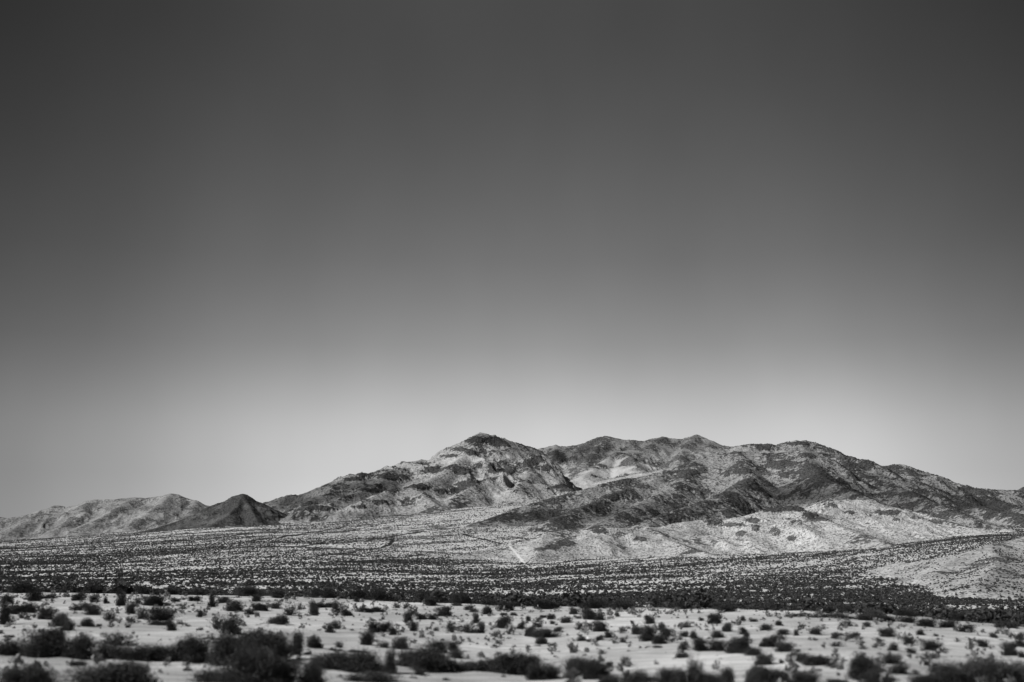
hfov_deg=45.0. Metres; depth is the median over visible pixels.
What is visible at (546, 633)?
desert bush
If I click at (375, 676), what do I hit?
desert bush
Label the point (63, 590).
desert bush
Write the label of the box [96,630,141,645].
desert bush
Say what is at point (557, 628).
desert bush
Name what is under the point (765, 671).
desert bush
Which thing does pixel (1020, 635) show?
desert bush
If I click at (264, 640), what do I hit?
desert bush
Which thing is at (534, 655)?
desert bush
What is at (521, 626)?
desert bush
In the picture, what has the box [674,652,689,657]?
desert bush
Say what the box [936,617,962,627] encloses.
desert bush
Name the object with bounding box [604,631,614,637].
desert bush
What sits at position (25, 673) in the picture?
desert bush
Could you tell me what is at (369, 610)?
desert bush
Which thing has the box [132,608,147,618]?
desert bush
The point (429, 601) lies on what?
desert bush
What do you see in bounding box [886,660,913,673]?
desert bush
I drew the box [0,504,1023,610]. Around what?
desert plain
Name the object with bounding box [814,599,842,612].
desert bush
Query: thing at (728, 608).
desert bush
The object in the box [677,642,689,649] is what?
desert bush
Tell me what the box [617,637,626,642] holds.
desert bush
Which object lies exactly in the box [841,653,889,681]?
desert bush
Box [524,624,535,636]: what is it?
desert bush
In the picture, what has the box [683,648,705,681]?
desert bush
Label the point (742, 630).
desert bush
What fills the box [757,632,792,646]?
desert bush
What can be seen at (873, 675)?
desert bush
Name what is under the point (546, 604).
desert bush
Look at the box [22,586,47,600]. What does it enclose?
desert bush
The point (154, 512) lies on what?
hills
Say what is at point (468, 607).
desert bush
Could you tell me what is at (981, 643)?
desert bush
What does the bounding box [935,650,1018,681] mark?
desert bush
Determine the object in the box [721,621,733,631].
desert bush
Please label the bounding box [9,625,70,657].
desert bush
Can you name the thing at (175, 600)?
desert bush
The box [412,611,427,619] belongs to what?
desert bush
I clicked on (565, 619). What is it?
desert bush
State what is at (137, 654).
desert bush
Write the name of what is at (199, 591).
desert bush
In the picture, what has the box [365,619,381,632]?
desert bush
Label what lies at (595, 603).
desert bush
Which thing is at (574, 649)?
dry tufts
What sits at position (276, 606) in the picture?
desert bush
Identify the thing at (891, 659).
desert bush
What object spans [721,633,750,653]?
desert bush
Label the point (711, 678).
desert bush
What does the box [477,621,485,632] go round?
desert bush
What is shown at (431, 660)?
desert bush
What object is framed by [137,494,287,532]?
conical hill
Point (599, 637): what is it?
desert bush
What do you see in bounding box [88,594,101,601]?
desert bush
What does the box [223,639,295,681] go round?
desert bush
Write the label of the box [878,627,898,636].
desert bush
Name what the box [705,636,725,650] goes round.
desert bush
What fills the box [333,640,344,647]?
desert bush
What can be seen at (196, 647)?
desert bush
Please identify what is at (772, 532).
pale hill
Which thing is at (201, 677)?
desert bush
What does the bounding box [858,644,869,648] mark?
desert bush
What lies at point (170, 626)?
desert bush
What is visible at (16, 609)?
desert bush
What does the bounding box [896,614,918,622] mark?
desert bush
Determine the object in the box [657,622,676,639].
desert bush
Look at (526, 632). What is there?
desert bush
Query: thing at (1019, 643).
desert bush
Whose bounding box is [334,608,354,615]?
desert bush
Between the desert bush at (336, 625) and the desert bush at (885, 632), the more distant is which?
the desert bush at (336, 625)
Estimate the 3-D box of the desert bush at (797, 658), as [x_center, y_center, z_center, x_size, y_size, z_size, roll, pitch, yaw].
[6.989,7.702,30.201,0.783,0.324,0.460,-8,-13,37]
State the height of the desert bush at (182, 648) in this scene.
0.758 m
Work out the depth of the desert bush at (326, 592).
85.39 m
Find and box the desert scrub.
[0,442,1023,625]
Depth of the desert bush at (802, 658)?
29.87 m
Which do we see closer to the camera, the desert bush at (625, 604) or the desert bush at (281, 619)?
the desert bush at (281, 619)
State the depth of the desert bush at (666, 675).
25.83 m
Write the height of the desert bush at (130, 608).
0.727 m
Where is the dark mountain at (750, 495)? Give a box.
[464,440,1023,531]
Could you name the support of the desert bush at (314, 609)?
on the sand flat
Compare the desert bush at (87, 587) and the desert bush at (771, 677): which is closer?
the desert bush at (771, 677)
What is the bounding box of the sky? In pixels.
[0,0,1023,517]
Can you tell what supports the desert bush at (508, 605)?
on the sand flat
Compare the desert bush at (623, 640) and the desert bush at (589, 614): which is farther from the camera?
the desert bush at (589, 614)
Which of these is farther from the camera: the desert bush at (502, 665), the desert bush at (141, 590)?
the desert bush at (141, 590)
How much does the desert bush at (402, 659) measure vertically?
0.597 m
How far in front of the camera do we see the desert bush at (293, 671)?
25.28 m
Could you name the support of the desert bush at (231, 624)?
on the sand flat
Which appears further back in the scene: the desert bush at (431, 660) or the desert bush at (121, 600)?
the desert bush at (121, 600)
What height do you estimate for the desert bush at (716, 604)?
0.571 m
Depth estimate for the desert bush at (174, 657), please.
30.95 m
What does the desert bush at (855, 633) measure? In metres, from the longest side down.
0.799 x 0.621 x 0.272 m
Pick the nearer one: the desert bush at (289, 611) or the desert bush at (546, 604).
the desert bush at (289, 611)
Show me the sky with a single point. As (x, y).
(262, 250)
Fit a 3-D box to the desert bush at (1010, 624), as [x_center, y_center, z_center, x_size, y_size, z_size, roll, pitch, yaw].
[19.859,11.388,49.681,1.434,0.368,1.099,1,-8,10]
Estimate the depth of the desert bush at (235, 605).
61.41 m
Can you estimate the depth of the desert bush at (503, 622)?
50.96 m
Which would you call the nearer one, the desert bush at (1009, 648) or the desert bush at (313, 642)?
the desert bush at (1009, 648)
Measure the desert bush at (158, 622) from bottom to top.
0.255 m
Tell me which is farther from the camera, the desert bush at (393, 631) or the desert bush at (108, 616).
the desert bush at (108, 616)
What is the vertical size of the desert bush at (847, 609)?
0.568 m
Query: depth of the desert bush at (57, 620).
45.76 m
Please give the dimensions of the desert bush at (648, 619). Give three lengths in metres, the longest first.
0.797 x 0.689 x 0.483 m
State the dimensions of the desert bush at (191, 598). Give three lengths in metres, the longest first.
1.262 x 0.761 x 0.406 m
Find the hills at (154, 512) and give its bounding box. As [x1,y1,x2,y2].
[0,493,208,539]
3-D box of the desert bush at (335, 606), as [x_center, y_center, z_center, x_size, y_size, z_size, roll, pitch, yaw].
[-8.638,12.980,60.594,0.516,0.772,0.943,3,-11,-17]
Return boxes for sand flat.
[0,592,1023,681]
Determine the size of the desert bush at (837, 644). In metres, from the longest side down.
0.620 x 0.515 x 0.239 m
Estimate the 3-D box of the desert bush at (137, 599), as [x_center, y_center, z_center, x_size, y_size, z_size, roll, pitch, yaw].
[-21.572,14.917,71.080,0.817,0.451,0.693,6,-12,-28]
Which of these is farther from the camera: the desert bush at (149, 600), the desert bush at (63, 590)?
the desert bush at (63, 590)
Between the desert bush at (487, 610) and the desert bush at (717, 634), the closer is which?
the desert bush at (717, 634)
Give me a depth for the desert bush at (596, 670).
28.16 m
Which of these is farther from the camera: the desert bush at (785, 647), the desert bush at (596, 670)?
the desert bush at (785, 647)
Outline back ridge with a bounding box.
[538,434,728,484]
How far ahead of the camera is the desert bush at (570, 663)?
28.57 m
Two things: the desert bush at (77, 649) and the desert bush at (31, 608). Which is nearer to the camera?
the desert bush at (77, 649)
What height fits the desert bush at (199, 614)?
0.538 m
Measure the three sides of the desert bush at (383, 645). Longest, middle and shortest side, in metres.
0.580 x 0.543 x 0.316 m
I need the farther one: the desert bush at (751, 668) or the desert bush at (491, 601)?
the desert bush at (491, 601)
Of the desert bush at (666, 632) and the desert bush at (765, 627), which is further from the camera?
the desert bush at (765, 627)
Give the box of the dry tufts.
[0,589,1016,681]
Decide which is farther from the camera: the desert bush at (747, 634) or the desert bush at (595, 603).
the desert bush at (595, 603)
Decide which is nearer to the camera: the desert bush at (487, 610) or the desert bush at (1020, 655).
the desert bush at (1020, 655)
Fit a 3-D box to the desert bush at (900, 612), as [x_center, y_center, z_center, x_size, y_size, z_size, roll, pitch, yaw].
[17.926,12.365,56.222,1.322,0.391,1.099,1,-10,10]
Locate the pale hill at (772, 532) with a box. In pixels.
[383,499,1017,562]
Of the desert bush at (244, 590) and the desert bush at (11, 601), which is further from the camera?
the desert bush at (244, 590)
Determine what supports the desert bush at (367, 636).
on the sand flat
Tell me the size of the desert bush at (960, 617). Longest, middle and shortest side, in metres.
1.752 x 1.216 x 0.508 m
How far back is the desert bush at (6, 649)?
31.30 m
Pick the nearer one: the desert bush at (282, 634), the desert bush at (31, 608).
the desert bush at (282, 634)
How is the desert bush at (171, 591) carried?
on the sand flat
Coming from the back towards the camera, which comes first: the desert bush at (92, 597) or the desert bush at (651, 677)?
the desert bush at (92, 597)
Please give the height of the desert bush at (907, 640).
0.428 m
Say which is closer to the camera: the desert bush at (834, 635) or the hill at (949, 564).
the desert bush at (834, 635)
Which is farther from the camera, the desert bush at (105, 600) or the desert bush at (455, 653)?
the desert bush at (105, 600)
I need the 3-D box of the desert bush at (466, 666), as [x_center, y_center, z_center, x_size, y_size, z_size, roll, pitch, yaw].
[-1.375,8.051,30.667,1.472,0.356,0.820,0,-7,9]
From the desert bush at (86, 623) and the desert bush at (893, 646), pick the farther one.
the desert bush at (86, 623)
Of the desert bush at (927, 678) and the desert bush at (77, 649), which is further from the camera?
the desert bush at (77, 649)
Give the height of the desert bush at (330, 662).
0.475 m
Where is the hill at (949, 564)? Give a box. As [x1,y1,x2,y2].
[865,537,1023,599]
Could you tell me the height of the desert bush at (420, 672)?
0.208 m
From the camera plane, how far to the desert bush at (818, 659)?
28.95 m
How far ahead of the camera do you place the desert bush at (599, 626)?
47.14 m
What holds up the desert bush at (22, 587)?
on the sand flat
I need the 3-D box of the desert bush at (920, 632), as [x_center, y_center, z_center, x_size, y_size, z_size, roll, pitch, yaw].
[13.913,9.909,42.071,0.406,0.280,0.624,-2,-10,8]
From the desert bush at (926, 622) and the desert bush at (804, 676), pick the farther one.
the desert bush at (926, 622)
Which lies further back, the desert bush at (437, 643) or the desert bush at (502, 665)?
the desert bush at (437, 643)
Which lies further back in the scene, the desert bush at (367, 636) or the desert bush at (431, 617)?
the desert bush at (431, 617)
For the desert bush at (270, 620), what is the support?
on the sand flat
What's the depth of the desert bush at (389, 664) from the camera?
29.07 m
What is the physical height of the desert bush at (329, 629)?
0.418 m
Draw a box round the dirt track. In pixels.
[499,544,540,565]
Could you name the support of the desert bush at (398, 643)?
on the sand flat
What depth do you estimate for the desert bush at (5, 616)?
46.45 m
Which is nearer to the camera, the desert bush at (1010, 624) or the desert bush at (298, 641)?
the desert bush at (298, 641)
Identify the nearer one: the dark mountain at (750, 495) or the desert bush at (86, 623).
the desert bush at (86, 623)
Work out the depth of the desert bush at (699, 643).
35.29 m
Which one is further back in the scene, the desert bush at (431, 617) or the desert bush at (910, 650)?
the desert bush at (431, 617)
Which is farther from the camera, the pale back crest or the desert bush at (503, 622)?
the pale back crest
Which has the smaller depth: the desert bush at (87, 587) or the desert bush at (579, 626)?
the desert bush at (579, 626)
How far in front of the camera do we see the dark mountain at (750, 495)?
3558.73 m
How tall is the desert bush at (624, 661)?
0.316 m
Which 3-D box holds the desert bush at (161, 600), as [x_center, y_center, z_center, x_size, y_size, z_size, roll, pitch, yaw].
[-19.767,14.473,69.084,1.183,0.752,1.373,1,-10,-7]
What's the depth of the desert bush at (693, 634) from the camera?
40.41 m
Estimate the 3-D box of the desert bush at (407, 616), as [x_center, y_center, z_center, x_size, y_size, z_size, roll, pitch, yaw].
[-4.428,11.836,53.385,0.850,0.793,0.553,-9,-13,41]
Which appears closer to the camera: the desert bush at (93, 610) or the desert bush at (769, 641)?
the desert bush at (769, 641)
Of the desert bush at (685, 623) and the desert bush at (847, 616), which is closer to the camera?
the desert bush at (685, 623)
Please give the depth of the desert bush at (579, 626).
50.00 m
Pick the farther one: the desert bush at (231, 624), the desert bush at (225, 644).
the desert bush at (231, 624)
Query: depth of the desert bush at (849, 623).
46.54 m
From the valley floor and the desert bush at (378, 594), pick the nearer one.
the desert bush at (378, 594)
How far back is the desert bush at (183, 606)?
62.49 m
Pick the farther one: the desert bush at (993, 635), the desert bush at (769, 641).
the desert bush at (993, 635)
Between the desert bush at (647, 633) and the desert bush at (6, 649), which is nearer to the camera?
the desert bush at (6, 649)
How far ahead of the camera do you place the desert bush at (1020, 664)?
26.57 m
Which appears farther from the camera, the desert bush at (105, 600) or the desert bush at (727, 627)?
the desert bush at (105, 600)
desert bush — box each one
[0,592,14,603]
[0,593,16,624]
[0,638,30,655]
[0,660,68,681]
[3,579,46,592]
[8,603,29,613]
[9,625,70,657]
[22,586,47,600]
[23,602,38,612]
[32,605,56,619]
[42,593,59,598]
[49,609,69,626]
[53,657,161,681]
[55,585,77,592]
[55,631,102,659]
[57,616,77,630]
[66,659,88,666]
[68,601,94,610]
[71,590,91,600]
[79,617,94,626]
[81,603,103,614]
[82,580,106,592]
[85,640,137,659]
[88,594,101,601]
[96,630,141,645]
[98,610,118,620]
[102,596,109,603]
[107,643,175,661]
[114,586,127,605]
[125,599,136,613]
[129,583,151,593]
[131,597,142,603]
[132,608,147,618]
[137,594,160,605]
[137,643,183,661]
[142,605,182,620]
[145,620,175,625]
[153,593,168,605]
[158,586,182,594]
[162,618,178,630]
[168,631,195,659]
[169,597,180,601]
[178,604,188,608]
[178,631,216,663]
[183,652,329,681]
[185,670,228,681]
[187,595,201,600]
[189,586,206,594]
[195,607,202,616]
[201,629,262,665]
[206,611,224,628]
[207,591,217,606]
[212,612,249,633]
[217,595,232,602]
[222,625,293,661]
[223,599,246,611]
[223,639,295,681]
[233,584,267,595]
[238,629,297,660]
[249,603,267,610]
[252,595,264,601]
[263,617,288,623]
[266,587,296,597]
[271,601,283,608]
[271,614,289,624]
[272,628,289,659]
[281,603,303,615]
[289,625,306,654]
[297,657,331,681]
[302,651,352,669]
[305,633,323,648]
[306,586,336,597]
[306,600,318,615]
[317,601,333,607]
[324,623,335,632]
[324,646,385,673]
[330,620,344,628]
[331,599,339,612]
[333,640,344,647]
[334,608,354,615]
[342,669,408,681]
[345,587,372,598]
[352,596,359,601]
[355,606,376,612]
[358,627,380,644]
[363,586,390,600]
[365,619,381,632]
[372,605,387,611]
[372,639,390,647]
[376,621,397,631]
[380,646,397,673]
[386,626,397,634]
[388,635,412,649]
[392,601,401,607]
[393,645,417,666]
[402,608,416,622]
[402,644,459,672]
[408,619,419,630]
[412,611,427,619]
[413,589,444,602]
[414,669,427,675]
[417,637,453,651]
[423,596,439,605]
[428,614,438,619]
[431,605,453,615]
[442,620,456,632]
[445,658,475,671]
[446,638,462,650]
[447,590,473,603]
[449,648,466,658]
[462,622,476,632]
[463,603,474,609]
[471,656,494,671]
[472,611,479,623]
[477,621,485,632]
[480,607,491,613]
[483,597,495,604]
[483,649,540,674]
[490,600,516,610]
[492,614,515,628]
[509,648,541,668]
[509,656,544,674]
[516,620,527,628]
[521,660,562,679]
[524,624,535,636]
[524,625,536,636]
[527,626,562,637]
[530,598,559,608]
[535,636,549,644]
[546,613,557,619]
[553,626,563,631]
[559,652,589,677]
[560,615,572,622]
[566,607,578,613]
[573,621,584,629]
[574,606,596,619]
[575,636,587,640]
[575,657,615,679]
[579,597,611,607]
[585,618,611,631]
[593,613,607,619]
[596,634,606,640]
[597,673,621,681]
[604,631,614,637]
[608,597,637,609]
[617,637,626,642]
[619,668,648,681]
[620,655,630,665]
[629,626,639,634]
[636,623,658,641]
[642,614,655,623]
[644,676,656,681]
[647,665,693,681]
[649,635,669,643]
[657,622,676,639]
[666,601,693,608]
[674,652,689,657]
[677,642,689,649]
[678,621,693,627]
[678,631,688,636]
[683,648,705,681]
[687,633,708,651]
[688,671,734,681]
[689,629,697,638]
[705,611,726,623]
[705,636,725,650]
[708,599,728,608]
[709,630,724,637]
[712,603,740,611]
[717,665,736,681]
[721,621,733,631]
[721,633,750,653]
[737,625,746,634]
[738,666,793,681]
[740,645,763,655]
[742,630,752,640]
[742,661,766,681]
[747,649,780,664]
[748,665,778,681]
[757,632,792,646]
[758,623,773,630]
[763,596,782,610]
[772,641,795,651]
[772,666,826,681]
[774,620,783,625]
[774,627,790,634]
[783,613,800,616]
[786,649,804,660]
[793,628,799,635]
[796,654,841,665]
[797,612,810,616]
[797,650,812,661]
[807,625,824,634]
[810,612,830,617]
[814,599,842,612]
[825,613,844,616]
[825,678,852,681]
[829,641,847,646]
[830,615,855,618]
[830,631,844,638]
[835,601,852,612]
[838,621,853,626]
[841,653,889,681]
[845,631,862,638]
[849,650,866,658]
[852,613,888,620]
[853,665,898,681]
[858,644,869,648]
[861,608,886,614]
[861,621,872,626]
[878,614,898,621]
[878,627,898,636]
[878,652,904,664]
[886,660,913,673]
[888,641,900,650]
[891,609,918,616]
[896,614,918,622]
[900,633,914,644]
[905,647,918,653]
[905,672,941,681]
[912,616,942,626]
[914,629,926,634]
[917,637,948,650]
[922,658,979,681]
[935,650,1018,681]
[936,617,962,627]
[948,612,965,620]
[957,623,978,632]
[976,639,989,646]
[987,659,1023,681]
[988,632,997,637]
[989,620,1019,628]
[998,638,1018,655]
[1010,657,1023,673]
[1013,638,1023,646]
[1014,632,1023,639]
[1016,650,1023,657]
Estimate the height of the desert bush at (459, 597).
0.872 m
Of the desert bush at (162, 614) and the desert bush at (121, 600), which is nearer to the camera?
the desert bush at (162, 614)
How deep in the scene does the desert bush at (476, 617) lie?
54.41 m
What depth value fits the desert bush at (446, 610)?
61.24 m
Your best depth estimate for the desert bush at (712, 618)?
49.10 m
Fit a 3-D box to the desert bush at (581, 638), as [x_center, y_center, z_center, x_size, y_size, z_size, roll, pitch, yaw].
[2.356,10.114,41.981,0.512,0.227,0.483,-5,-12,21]
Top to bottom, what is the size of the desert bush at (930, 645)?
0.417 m
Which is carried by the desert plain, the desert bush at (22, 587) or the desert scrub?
the desert scrub
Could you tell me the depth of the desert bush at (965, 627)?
44.97 m
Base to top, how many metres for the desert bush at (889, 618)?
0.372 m
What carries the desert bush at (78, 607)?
on the sand flat
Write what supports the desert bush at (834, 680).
on the sand flat
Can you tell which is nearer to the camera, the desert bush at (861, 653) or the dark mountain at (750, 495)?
the desert bush at (861, 653)
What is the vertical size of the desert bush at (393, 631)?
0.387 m
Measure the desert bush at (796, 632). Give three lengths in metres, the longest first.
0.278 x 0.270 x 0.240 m
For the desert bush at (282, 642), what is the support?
on the sand flat
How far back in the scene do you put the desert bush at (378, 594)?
82.54 m
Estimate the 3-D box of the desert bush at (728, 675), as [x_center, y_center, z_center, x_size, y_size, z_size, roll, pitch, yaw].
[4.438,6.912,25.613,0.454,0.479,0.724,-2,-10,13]
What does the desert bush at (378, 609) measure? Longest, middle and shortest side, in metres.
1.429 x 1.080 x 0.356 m
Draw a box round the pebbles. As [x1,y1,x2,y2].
[0,592,1023,681]
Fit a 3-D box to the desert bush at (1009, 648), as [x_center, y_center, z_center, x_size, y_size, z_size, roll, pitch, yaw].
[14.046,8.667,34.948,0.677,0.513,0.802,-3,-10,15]
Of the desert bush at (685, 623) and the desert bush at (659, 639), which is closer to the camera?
the desert bush at (659, 639)
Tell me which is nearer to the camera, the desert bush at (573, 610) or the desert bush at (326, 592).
the desert bush at (573, 610)
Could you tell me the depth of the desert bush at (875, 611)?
55.03 m
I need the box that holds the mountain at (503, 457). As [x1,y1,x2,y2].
[263,433,578,523]
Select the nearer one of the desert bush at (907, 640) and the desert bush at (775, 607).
the desert bush at (907, 640)
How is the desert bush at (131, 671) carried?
on the sand flat
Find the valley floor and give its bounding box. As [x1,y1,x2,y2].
[575,469,670,489]
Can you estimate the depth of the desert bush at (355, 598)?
79.22 m
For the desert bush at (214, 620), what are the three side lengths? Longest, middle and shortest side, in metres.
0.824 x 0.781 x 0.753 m
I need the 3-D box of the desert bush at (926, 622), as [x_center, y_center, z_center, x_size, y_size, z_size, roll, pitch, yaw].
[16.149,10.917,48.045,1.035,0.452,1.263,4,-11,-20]
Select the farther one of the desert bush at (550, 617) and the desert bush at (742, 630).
the desert bush at (550, 617)
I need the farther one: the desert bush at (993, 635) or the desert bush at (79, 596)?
the desert bush at (79, 596)
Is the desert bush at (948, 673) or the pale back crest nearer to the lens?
the desert bush at (948, 673)
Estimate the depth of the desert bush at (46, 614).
50.36 m
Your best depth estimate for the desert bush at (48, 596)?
78.01 m
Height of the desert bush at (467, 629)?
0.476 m
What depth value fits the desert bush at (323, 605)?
68.65 m
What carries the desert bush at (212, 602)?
on the sand flat
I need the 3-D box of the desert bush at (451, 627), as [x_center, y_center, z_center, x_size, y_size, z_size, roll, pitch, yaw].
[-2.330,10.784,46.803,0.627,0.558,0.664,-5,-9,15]
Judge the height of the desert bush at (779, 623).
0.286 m
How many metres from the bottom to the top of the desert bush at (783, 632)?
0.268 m
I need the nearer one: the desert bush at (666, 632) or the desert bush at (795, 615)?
the desert bush at (666, 632)
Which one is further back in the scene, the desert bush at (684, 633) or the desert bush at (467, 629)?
the desert bush at (467, 629)
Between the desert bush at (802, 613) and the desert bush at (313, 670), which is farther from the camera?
the desert bush at (802, 613)
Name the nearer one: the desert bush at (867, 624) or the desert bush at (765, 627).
the desert bush at (765, 627)
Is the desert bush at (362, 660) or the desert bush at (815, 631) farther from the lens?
the desert bush at (815, 631)
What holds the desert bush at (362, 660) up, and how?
on the sand flat
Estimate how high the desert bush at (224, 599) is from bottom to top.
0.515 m
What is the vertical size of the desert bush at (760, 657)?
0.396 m
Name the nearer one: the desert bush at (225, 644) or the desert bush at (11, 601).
the desert bush at (225, 644)
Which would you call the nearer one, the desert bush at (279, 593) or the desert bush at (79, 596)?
the desert bush at (79, 596)
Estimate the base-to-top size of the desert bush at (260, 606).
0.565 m
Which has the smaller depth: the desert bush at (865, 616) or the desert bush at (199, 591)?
the desert bush at (865, 616)
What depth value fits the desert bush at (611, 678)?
26.84 m
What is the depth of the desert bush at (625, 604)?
68.84 m
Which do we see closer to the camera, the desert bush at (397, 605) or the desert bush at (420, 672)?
the desert bush at (420, 672)
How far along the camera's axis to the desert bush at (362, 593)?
83.22 m
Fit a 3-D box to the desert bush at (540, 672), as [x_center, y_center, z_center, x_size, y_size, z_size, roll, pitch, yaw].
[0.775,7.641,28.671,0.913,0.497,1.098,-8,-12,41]
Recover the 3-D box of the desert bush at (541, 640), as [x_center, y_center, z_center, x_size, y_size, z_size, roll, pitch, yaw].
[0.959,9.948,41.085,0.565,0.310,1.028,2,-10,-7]
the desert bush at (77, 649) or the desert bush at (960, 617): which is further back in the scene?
the desert bush at (960, 617)
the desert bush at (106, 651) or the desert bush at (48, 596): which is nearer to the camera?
the desert bush at (106, 651)
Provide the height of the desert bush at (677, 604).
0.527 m
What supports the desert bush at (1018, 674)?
on the sand flat
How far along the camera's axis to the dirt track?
1604.34 m
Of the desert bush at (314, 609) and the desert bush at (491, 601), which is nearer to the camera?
the desert bush at (314, 609)
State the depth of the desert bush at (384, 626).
46.37 m
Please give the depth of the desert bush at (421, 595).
79.78 m
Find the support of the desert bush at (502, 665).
on the sand flat
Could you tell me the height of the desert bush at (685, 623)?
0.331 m
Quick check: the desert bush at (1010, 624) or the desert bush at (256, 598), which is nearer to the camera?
the desert bush at (1010, 624)
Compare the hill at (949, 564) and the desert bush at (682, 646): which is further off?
the hill at (949, 564)
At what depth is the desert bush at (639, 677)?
26.54 m
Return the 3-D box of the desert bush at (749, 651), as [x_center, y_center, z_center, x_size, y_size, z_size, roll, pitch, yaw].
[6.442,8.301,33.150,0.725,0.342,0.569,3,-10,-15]
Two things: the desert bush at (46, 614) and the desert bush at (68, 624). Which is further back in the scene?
the desert bush at (46, 614)
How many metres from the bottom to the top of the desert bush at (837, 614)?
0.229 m
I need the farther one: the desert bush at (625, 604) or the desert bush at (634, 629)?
the desert bush at (625, 604)
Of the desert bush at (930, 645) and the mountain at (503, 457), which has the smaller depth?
the desert bush at (930, 645)
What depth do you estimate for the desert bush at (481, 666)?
30.47 m
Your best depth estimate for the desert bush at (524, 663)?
30.25 m
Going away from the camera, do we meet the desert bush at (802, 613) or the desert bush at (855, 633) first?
the desert bush at (855, 633)
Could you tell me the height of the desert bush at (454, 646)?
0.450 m
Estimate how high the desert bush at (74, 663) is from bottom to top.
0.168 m
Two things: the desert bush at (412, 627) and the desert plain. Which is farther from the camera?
the desert plain
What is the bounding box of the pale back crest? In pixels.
[394,459,427,465]
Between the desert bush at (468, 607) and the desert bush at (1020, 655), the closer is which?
the desert bush at (1020, 655)

